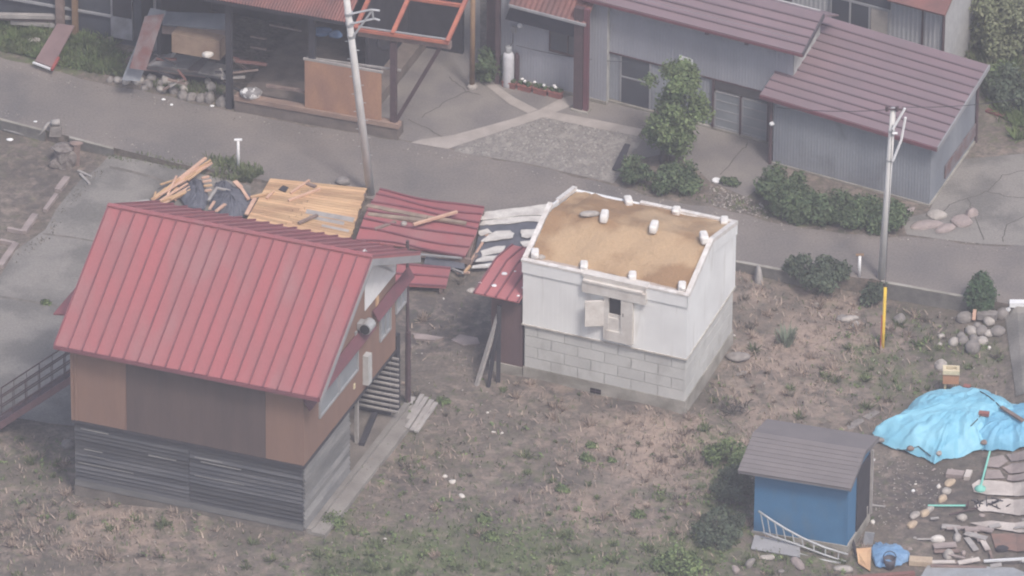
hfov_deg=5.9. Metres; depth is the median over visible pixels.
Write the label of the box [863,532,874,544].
grey board
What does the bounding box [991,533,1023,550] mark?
patio slab
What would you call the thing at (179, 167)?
edge grass
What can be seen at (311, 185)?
loose batten
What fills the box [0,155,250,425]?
forecourt
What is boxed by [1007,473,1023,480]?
flagstone path
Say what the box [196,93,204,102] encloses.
edge stone
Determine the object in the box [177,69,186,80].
old plank
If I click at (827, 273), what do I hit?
roadside shrub
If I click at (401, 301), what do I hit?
window
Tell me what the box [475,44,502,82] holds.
corner shrub
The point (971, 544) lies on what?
scrap piece
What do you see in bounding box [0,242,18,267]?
curb stone
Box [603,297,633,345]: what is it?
window
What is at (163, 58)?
old plank
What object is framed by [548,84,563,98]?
planter box
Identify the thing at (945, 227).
broken concrete
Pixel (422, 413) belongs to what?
plank
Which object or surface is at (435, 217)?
loose plank
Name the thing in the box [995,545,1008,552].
rubble piece
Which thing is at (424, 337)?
flat stone
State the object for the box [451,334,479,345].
flat stone
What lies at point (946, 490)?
edging stone
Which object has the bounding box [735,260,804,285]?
kerb
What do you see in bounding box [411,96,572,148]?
path
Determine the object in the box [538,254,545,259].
plaster lump
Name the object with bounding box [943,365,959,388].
orange stand
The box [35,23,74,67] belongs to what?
brown sheet
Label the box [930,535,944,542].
rubble piece
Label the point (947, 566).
long beam
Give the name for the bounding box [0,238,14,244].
curb stone
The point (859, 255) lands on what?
marker post
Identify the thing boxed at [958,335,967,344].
boulder
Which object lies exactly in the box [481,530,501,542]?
weed clump
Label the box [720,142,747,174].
path crack
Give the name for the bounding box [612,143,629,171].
dark board
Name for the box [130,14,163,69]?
rusty sheet
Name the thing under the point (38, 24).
long timber
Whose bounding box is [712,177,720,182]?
white dish
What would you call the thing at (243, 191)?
broken lath
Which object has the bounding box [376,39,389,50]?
worn ring
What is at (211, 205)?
broken lath
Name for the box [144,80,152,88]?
edge stone
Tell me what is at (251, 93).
plastic sack
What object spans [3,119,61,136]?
drain pipe
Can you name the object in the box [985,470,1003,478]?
flagstone path
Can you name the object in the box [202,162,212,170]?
batten
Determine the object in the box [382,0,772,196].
concrete yard
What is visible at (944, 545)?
scrap piece
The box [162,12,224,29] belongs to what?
sheet stack
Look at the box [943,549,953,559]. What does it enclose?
rubble piece
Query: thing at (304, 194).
loose batten
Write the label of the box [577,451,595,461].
weed clump
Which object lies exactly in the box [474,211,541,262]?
roofing sheet
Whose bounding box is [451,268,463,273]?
splinter
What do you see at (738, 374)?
loose stone
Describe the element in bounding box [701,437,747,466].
yard shrub
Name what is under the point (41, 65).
white strip
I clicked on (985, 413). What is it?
weight brick
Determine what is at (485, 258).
plaster slab
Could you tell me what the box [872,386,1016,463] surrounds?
blue tarp
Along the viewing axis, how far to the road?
305.98 m
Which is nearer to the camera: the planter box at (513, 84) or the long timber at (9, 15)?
the planter box at (513, 84)
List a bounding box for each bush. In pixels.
[617,153,652,184]
[646,159,706,195]
[719,176,741,186]
[752,161,808,203]
[968,0,1023,63]
[980,61,1023,112]
[988,58,1017,100]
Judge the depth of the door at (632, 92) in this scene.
308.55 m
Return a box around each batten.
[154,177,180,197]
[160,180,184,195]
[160,183,187,199]
[161,191,183,201]
[167,176,176,194]
[170,189,189,199]
[173,166,198,185]
[179,157,206,177]
[179,162,209,184]
[181,171,195,180]
[187,159,203,173]
[187,169,201,180]
[196,159,210,169]
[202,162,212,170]
[245,198,256,214]
[250,190,273,198]
[265,190,274,198]
[288,188,320,201]
[290,179,309,193]
[298,214,317,223]
[306,182,316,187]
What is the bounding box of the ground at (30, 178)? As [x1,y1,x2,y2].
[0,0,1023,575]
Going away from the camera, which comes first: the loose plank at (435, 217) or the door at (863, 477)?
the door at (863, 477)
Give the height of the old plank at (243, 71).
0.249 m
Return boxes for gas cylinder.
[502,36,519,87]
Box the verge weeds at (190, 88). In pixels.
[143,77,224,94]
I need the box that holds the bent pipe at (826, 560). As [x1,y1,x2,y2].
[800,553,840,563]
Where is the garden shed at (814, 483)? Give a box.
[738,419,879,553]
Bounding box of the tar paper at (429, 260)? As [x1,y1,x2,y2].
[424,256,464,269]
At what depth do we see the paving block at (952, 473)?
292.19 m
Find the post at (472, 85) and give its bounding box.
[467,0,476,90]
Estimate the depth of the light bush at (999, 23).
310.69 m
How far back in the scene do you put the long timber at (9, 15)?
312.29 m
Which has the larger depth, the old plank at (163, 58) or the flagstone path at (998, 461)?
the old plank at (163, 58)
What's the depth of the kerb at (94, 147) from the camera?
306.98 m
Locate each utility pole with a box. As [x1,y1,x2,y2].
[343,0,379,195]
[877,106,906,279]
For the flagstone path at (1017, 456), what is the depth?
292.69 m
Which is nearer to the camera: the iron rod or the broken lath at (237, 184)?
the iron rod
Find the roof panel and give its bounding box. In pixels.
[247,178,366,237]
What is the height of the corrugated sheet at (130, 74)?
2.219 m
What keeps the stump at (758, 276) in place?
on the ground at (30, 178)
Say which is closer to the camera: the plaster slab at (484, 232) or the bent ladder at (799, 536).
the bent ladder at (799, 536)
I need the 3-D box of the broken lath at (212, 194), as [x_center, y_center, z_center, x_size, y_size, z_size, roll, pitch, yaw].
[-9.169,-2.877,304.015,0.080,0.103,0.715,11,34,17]
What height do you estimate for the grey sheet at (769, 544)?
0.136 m
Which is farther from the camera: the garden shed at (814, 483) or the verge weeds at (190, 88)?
the verge weeds at (190, 88)
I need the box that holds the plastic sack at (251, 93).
[239,87,261,99]
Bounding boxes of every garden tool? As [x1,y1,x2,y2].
[928,500,968,508]
[975,450,990,492]
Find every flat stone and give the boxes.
[413,333,443,341]
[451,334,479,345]
[847,418,864,429]
[862,410,879,419]
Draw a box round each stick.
[77,169,92,177]
[79,173,90,184]
[917,538,933,539]
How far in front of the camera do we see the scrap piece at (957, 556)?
288.36 m
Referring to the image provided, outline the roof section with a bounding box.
[355,188,484,264]
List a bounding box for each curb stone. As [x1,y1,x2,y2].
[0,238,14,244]
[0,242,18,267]
[7,227,22,234]
[21,213,37,233]
[43,193,58,212]
[55,176,69,192]
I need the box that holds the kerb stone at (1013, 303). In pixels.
[1009,299,1023,307]
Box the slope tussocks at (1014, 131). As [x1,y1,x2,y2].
[979,30,1023,143]
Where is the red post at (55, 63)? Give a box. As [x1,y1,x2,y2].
[51,56,59,70]
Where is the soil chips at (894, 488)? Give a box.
[872,454,951,526]
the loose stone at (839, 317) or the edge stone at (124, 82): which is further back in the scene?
the edge stone at (124, 82)
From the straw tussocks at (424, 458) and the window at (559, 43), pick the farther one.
the window at (559, 43)
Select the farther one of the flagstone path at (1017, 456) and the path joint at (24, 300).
the path joint at (24, 300)
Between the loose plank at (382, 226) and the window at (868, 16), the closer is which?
the loose plank at (382, 226)
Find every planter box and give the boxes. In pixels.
[501,79,516,89]
[517,78,531,92]
[532,81,547,95]
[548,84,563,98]
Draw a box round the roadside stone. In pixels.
[335,176,349,185]
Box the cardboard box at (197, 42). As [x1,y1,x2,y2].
[172,26,224,59]
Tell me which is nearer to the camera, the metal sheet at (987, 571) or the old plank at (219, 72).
the metal sheet at (987, 571)
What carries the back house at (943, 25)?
on the ground at (30, 178)
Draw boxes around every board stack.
[144,50,225,84]
[144,60,215,77]
[147,54,208,72]
[149,53,201,69]
[150,68,219,78]
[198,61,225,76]
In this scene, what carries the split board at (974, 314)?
on the ground at (30, 178)
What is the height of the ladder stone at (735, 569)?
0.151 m
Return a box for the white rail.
[984,557,1023,562]
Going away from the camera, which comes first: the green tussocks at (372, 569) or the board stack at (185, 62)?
the green tussocks at (372, 569)
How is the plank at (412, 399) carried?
on the ground at (30, 178)
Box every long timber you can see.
[0,12,70,19]
[0,18,55,22]
[10,20,55,27]
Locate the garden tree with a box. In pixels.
[638,55,715,164]
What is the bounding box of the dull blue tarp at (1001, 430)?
[979,403,1023,450]
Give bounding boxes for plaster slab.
[472,263,490,267]
[475,255,496,261]
[478,228,491,235]
[479,216,540,225]
[481,204,546,219]
[481,230,513,241]
[481,246,504,255]
[520,229,534,237]
[520,241,529,246]
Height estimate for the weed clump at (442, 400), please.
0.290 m
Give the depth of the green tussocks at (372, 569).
288.87 m
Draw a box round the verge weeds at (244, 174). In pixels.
[201,150,264,182]
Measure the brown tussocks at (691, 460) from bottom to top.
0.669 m
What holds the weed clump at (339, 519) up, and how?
on the ground at (30, 178)
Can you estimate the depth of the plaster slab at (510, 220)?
303.09 m
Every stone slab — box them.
[972,480,1023,495]
[972,521,1023,532]
[975,498,1023,514]
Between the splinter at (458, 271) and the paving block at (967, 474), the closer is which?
the paving block at (967, 474)
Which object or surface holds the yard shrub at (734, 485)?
on the ground at (30, 178)
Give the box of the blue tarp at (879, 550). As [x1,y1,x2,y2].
[871,542,909,567]
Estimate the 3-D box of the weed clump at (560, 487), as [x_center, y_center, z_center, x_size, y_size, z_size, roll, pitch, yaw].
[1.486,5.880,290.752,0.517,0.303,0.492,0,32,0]
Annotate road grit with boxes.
[1,110,425,197]
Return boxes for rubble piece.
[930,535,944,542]
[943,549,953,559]
[953,533,960,541]
[956,514,966,521]
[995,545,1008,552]
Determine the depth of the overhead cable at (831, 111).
301.06 m
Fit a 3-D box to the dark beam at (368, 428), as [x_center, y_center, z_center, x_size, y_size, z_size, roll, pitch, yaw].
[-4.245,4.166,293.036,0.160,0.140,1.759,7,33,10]
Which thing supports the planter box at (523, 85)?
on the concrete yard at (713, 153)
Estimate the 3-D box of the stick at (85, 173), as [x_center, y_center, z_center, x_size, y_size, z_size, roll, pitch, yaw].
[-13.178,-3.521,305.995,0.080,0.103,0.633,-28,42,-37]
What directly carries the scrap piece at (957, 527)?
on the ground at (30, 178)
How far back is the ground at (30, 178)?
292.90 m
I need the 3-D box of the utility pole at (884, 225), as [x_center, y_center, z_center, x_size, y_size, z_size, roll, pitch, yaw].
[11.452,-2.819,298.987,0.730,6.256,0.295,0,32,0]
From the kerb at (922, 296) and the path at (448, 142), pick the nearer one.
the kerb at (922, 296)
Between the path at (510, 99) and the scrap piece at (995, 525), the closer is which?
the scrap piece at (995, 525)
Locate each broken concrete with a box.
[910,220,943,229]
[927,209,946,219]
[935,223,955,232]
[951,214,972,227]
[965,207,977,217]
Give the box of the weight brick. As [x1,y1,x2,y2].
[979,410,989,416]
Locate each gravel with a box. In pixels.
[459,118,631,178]
[709,186,768,218]
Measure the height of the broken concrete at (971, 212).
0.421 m
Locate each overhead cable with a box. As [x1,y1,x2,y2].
[516,45,623,61]
[776,107,880,111]
[914,97,1023,107]
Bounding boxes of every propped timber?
[474,313,496,385]
[486,322,499,387]
[496,305,500,382]
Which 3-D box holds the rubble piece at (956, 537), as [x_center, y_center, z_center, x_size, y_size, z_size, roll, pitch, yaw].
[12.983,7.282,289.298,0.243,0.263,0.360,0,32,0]
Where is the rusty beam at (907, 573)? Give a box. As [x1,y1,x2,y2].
[853,571,914,575]
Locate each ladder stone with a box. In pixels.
[732,565,739,573]
[745,558,755,568]
[760,554,774,559]
[790,557,804,570]
[833,565,852,573]
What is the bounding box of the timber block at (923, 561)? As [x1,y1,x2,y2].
[909,555,932,566]
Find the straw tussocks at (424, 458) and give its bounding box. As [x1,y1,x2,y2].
[0,294,922,575]
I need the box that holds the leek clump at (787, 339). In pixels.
[773,320,798,348]
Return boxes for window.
[319,350,358,418]
[379,307,391,341]
[395,288,406,314]
[549,31,573,56]
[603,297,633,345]
[829,0,889,34]
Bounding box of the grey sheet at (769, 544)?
[751,535,799,557]
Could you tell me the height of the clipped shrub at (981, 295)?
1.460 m
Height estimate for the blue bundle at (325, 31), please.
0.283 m
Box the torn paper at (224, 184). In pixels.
[214,180,232,191]
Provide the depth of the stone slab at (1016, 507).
290.69 m
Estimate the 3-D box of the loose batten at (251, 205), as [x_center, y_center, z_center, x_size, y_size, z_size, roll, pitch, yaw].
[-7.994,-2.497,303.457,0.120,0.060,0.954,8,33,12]
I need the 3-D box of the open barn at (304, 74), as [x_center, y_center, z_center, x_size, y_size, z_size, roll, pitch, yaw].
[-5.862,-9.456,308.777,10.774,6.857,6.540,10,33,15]
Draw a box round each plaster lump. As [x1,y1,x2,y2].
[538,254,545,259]
[580,210,599,216]
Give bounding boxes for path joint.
[0,296,58,307]
[43,233,93,241]
[109,166,175,187]
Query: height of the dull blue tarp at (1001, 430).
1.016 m
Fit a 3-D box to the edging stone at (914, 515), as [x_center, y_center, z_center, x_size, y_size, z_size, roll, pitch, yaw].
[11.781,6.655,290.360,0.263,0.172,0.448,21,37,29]
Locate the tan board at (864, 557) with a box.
[856,547,870,570]
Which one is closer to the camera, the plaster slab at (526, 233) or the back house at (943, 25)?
the plaster slab at (526, 233)
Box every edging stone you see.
[906,520,917,528]
[909,511,919,519]
[920,509,929,516]
[926,506,933,512]
[938,494,946,502]
[941,487,950,494]
[944,478,955,486]
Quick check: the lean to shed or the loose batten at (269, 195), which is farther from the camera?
the loose batten at (269, 195)
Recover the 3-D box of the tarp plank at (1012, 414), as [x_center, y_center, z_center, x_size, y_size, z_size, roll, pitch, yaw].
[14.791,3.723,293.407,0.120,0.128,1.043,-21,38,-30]
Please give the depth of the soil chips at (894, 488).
291.65 m
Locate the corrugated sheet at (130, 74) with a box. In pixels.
[122,8,165,80]
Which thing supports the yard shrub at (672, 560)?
on the ground at (30, 178)
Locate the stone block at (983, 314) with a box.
[977,310,997,320]
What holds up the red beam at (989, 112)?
on the ground at (30, 178)
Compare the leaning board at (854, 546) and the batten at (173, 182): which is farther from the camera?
the batten at (173, 182)
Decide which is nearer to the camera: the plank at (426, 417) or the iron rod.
the iron rod
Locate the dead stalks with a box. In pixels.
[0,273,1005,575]
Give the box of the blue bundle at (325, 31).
[316,27,341,38]
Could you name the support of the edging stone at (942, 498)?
on the ground at (30, 178)
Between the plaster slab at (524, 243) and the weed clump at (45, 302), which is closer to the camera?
the weed clump at (45, 302)
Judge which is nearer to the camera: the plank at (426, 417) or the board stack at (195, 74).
the plank at (426, 417)
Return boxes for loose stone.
[725,352,750,361]
[736,371,746,375]
[836,314,845,321]
[840,315,858,322]
[893,313,905,323]
[934,359,946,370]
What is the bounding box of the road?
[0,57,1023,303]
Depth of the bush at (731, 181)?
305.01 m
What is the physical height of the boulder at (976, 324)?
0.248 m
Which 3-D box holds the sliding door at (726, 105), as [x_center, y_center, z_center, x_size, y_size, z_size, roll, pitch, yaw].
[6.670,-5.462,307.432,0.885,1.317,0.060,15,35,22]
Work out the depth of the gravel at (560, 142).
307.01 m
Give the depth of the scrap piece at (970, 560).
288.21 m
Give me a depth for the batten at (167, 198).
304.21 m
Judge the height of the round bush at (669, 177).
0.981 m
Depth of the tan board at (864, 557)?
288.23 m
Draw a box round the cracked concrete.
[904,154,1023,244]
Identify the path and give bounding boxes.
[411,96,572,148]
[485,84,536,112]
[544,112,641,135]
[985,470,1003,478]
[987,455,1007,467]
[1003,462,1023,472]
[1005,301,1023,395]
[1006,451,1023,460]
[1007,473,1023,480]
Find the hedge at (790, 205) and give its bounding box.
[759,177,913,234]
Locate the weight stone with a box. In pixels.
[907,446,913,450]
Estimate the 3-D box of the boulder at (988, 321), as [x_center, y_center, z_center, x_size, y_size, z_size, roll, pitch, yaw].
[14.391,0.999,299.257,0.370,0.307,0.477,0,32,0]
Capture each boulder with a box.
[948,337,957,345]
[956,311,971,323]
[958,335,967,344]
[965,325,975,335]
[965,339,979,354]
[969,334,977,339]
[973,322,980,327]
[976,325,986,335]
[976,336,988,345]
[983,317,994,326]
[984,329,991,336]
[990,325,1005,336]
[997,307,1008,319]
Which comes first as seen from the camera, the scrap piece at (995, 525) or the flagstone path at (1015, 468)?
the scrap piece at (995, 525)
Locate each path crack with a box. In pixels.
[422,91,466,117]
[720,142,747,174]
[944,191,1023,210]
[967,198,983,238]
[1002,216,1023,241]
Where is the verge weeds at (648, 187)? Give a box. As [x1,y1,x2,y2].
[632,182,905,228]
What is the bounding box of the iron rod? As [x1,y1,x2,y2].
[949,507,976,514]
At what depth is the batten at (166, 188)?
304.56 m
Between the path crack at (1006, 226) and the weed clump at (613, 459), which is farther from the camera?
the path crack at (1006, 226)
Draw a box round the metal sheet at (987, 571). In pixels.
[921,565,1023,575]
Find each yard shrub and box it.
[649,544,702,575]
[689,503,745,551]
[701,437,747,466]
[708,462,754,503]
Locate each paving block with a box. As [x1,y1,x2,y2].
[946,469,964,477]
[964,469,971,479]
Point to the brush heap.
(722, 405)
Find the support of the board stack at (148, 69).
on the board stack at (200, 79)
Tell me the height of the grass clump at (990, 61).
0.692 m
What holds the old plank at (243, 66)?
on the open barn at (304, 74)
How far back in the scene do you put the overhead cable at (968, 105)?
299.40 m
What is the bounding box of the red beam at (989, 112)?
[985,108,1007,118]
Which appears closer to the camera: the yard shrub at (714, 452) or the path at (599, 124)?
the yard shrub at (714, 452)
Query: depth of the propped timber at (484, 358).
295.39 m
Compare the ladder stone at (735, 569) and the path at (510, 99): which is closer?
the ladder stone at (735, 569)
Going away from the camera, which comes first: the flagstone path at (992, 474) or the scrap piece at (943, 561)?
the scrap piece at (943, 561)
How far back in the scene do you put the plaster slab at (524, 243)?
301.95 m
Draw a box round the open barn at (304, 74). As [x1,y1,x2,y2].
[156,0,500,139]
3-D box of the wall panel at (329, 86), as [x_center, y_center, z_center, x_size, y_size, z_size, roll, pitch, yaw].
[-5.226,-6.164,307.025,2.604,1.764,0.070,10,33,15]
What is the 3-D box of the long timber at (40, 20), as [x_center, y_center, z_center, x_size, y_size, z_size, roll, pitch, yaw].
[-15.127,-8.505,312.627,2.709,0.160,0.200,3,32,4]
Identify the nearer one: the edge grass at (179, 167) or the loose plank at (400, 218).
the loose plank at (400, 218)
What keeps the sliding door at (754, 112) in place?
in the long workshop
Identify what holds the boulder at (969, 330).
on the ground at (30, 178)
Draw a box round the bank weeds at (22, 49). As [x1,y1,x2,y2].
[0,20,126,76]
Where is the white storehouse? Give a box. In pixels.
[521,186,737,413]
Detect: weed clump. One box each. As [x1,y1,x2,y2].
[40,299,52,305]
[321,510,347,525]
[436,394,451,406]
[475,511,493,523]
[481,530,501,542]
[554,482,570,493]
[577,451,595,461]
[585,440,598,448]
[607,456,616,463]
[630,509,646,518]
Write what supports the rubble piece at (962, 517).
on the ground at (30, 178)
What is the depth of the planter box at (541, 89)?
309.59 m
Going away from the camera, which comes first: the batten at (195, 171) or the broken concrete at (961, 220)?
the broken concrete at (961, 220)
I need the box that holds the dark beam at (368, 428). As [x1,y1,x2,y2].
[359,411,377,445]
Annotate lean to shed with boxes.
[473,244,525,376]
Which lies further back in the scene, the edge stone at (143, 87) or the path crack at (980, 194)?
the edge stone at (143, 87)
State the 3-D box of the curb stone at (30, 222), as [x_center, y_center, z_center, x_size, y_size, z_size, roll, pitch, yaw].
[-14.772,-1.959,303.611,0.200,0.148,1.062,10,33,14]
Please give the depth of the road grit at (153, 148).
306.91 m
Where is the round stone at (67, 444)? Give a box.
[61,439,74,449]
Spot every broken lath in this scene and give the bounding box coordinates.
[207,187,217,200]
[208,201,215,209]
[215,203,225,211]
[232,180,242,188]
[240,187,249,199]
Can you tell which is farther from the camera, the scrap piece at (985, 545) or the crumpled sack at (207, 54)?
the crumpled sack at (207, 54)
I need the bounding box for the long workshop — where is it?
[581,0,838,144]
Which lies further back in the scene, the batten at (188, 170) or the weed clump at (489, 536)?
the batten at (188, 170)
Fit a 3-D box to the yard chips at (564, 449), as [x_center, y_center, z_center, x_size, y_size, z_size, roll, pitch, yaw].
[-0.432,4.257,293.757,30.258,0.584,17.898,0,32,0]
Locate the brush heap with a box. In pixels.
[712,391,755,416]
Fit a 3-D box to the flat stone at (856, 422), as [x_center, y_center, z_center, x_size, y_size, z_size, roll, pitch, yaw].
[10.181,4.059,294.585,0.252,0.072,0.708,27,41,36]
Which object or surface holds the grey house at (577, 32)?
on the ground at (30, 178)
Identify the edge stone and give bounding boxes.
[106,76,113,82]
[114,76,122,82]
[122,80,130,84]
[131,77,143,84]
[141,85,147,90]
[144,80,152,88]
[146,74,155,80]
[156,86,166,92]
[161,75,170,85]
[169,86,178,93]
[177,89,187,99]
[179,85,187,90]
[186,92,196,100]
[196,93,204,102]
[204,91,213,103]
[205,78,210,85]
[206,82,215,91]
[216,94,225,107]
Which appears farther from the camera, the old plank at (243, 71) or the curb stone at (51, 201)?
the old plank at (243, 71)
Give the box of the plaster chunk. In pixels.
[466,288,474,293]
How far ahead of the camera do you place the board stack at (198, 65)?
309.93 m
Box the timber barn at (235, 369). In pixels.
[53,200,423,537]
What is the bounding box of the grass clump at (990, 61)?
[980,55,1004,66]
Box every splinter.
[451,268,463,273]
[464,254,477,269]
[471,242,483,259]
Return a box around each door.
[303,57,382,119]
[619,56,650,109]
[714,90,740,133]
[741,97,766,140]
[855,453,870,531]
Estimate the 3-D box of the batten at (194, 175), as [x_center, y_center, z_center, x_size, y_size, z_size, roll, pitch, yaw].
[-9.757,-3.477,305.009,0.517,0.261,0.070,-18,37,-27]
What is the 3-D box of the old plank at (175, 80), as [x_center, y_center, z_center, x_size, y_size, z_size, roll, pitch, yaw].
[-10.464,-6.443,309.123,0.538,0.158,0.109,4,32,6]
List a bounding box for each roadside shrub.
[781,252,852,294]
[859,279,888,308]
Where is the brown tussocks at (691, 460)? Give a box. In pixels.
[47,274,1005,575]
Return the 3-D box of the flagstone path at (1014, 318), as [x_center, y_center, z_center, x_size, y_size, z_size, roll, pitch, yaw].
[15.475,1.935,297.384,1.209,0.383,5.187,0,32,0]
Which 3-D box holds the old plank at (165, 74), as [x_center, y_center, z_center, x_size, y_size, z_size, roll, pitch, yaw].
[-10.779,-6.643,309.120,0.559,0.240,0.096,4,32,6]
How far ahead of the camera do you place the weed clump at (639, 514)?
289.67 m
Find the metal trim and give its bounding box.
[421,253,461,258]
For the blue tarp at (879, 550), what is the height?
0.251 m
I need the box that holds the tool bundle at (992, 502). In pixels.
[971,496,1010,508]
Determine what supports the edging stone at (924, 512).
on the ground at (30, 178)
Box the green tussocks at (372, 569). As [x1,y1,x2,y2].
[0,319,973,575]
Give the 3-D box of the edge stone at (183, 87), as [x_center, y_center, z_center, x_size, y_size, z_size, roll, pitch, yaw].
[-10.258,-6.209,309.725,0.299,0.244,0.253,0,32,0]
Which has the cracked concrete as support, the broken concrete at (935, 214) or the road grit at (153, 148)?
the broken concrete at (935, 214)
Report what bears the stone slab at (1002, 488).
on the ground at (30, 178)
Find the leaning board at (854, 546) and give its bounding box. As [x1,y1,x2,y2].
[852,539,856,554]
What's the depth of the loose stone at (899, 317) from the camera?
299.49 m
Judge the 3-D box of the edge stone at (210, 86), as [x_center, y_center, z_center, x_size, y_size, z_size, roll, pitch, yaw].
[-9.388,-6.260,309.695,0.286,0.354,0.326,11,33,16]
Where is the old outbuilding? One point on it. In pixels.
(120, 19)
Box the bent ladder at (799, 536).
[758,510,847,562]
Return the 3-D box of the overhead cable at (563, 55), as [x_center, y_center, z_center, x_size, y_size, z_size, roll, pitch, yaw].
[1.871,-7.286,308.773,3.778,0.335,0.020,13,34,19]
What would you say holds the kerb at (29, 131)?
on the ground at (30, 178)
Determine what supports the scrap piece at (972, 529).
on the ground at (30, 178)
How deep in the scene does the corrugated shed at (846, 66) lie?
305.06 m
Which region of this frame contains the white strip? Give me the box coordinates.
[32,61,50,69]
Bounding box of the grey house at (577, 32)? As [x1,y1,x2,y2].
[486,0,609,114]
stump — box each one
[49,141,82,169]
[754,265,762,284]
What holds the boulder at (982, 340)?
on the ground at (30, 178)
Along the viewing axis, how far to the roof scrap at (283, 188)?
304.32 m
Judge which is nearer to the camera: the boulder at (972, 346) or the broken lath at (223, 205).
the boulder at (972, 346)
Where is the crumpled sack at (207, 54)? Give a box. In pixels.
[202,51,213,57]
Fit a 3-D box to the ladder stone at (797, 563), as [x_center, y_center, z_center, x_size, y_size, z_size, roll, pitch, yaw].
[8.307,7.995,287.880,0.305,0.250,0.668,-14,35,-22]
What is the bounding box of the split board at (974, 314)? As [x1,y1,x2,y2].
[972,309,976,319]
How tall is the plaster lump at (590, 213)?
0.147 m
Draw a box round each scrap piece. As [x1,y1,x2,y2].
[932,560,954,563]
[933,542,956,548]
[934,549,959,552]
[941,524,959,529]
[946,526,967,529]
[948,554,964,558]
[957,557,980,564]
[964,531,987,540]
[964,537,978,550]
[965,527,978,531]
[976,525,993,532]
[980,540,990,550]
[988,523,1001,528]
[990,562,1001,567]
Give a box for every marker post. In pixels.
[234,138,241,168]
[856,253,863,276]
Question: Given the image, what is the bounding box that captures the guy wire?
[880,125,892,348]
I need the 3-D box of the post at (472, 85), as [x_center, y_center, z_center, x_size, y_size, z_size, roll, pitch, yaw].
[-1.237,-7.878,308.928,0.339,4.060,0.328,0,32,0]
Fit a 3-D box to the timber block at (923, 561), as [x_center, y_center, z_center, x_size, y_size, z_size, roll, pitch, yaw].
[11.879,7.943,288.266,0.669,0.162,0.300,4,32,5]
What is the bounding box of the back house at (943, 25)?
[792,0,983,56]
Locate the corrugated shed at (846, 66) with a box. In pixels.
[759,16,989,206]
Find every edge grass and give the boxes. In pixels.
[16,170,102,262]
[107,149,229,178]
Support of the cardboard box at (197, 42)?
in the open barn at (304, 74)
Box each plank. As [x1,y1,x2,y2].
[153,53,175,64]
[156,58,176,60]
[157,70,174,78]
[163,78,183,90]
[167,78,184,84]
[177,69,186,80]
[215,70,238,73]
[220,81,240,90]
[221,75,245,79]
[233,58,248,69]
[233,69,257,73]
[235,59,266,65]
[366,204,427,218]
[367,212,424,221]
[374,220,396,230]
[404,396,428,428]
[407,394,424,418]
[409,396,415,407]
[410,399,433,430]
[413,210,457,225]
[415,402,437,432]
[418,215,466,225]
[1000,406,1023,421]
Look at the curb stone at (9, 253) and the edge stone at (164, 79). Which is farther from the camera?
the edge stone at (164, 79)
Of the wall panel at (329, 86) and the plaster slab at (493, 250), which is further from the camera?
the wall panel at (329, 86)
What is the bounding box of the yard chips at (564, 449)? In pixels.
[0,277,1001,575]
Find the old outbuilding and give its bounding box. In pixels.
[0,0,156,49]
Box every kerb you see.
[0,118,45,141]
[69,136,113,155]
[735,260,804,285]
[881,280,967,310]
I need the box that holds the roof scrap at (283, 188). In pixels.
[278,185,288,191]
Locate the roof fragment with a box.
[396,263,450,293]
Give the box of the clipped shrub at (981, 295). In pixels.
[962,270,999,312]
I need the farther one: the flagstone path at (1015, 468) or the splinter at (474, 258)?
the splinter at (474, 258)
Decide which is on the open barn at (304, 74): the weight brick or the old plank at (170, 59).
the old plank at (170, 59)
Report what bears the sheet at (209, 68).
on the board stack at (195, 74)
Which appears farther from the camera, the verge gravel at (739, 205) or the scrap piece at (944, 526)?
the verge gravel at (739, 205)
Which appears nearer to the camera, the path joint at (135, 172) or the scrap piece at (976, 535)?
the scrap piece at (976, 535)
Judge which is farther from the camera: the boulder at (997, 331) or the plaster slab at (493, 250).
the plaster slab at (493, 250)
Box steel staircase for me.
[0,350,70,428]
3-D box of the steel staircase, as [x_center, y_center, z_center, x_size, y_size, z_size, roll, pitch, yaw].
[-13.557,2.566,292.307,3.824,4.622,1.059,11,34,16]
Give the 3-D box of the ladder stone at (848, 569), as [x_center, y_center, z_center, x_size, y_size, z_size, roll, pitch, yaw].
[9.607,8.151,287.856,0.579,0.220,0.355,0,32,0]
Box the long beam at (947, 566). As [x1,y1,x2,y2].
[931,564,986,567]
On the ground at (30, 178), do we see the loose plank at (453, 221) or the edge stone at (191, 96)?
the edge stone at (191, 96)
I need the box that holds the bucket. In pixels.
[883,551,896,569]
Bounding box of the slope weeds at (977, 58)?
[965,32,1023,130]
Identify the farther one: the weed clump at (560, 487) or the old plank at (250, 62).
the old plank at (250, 62)

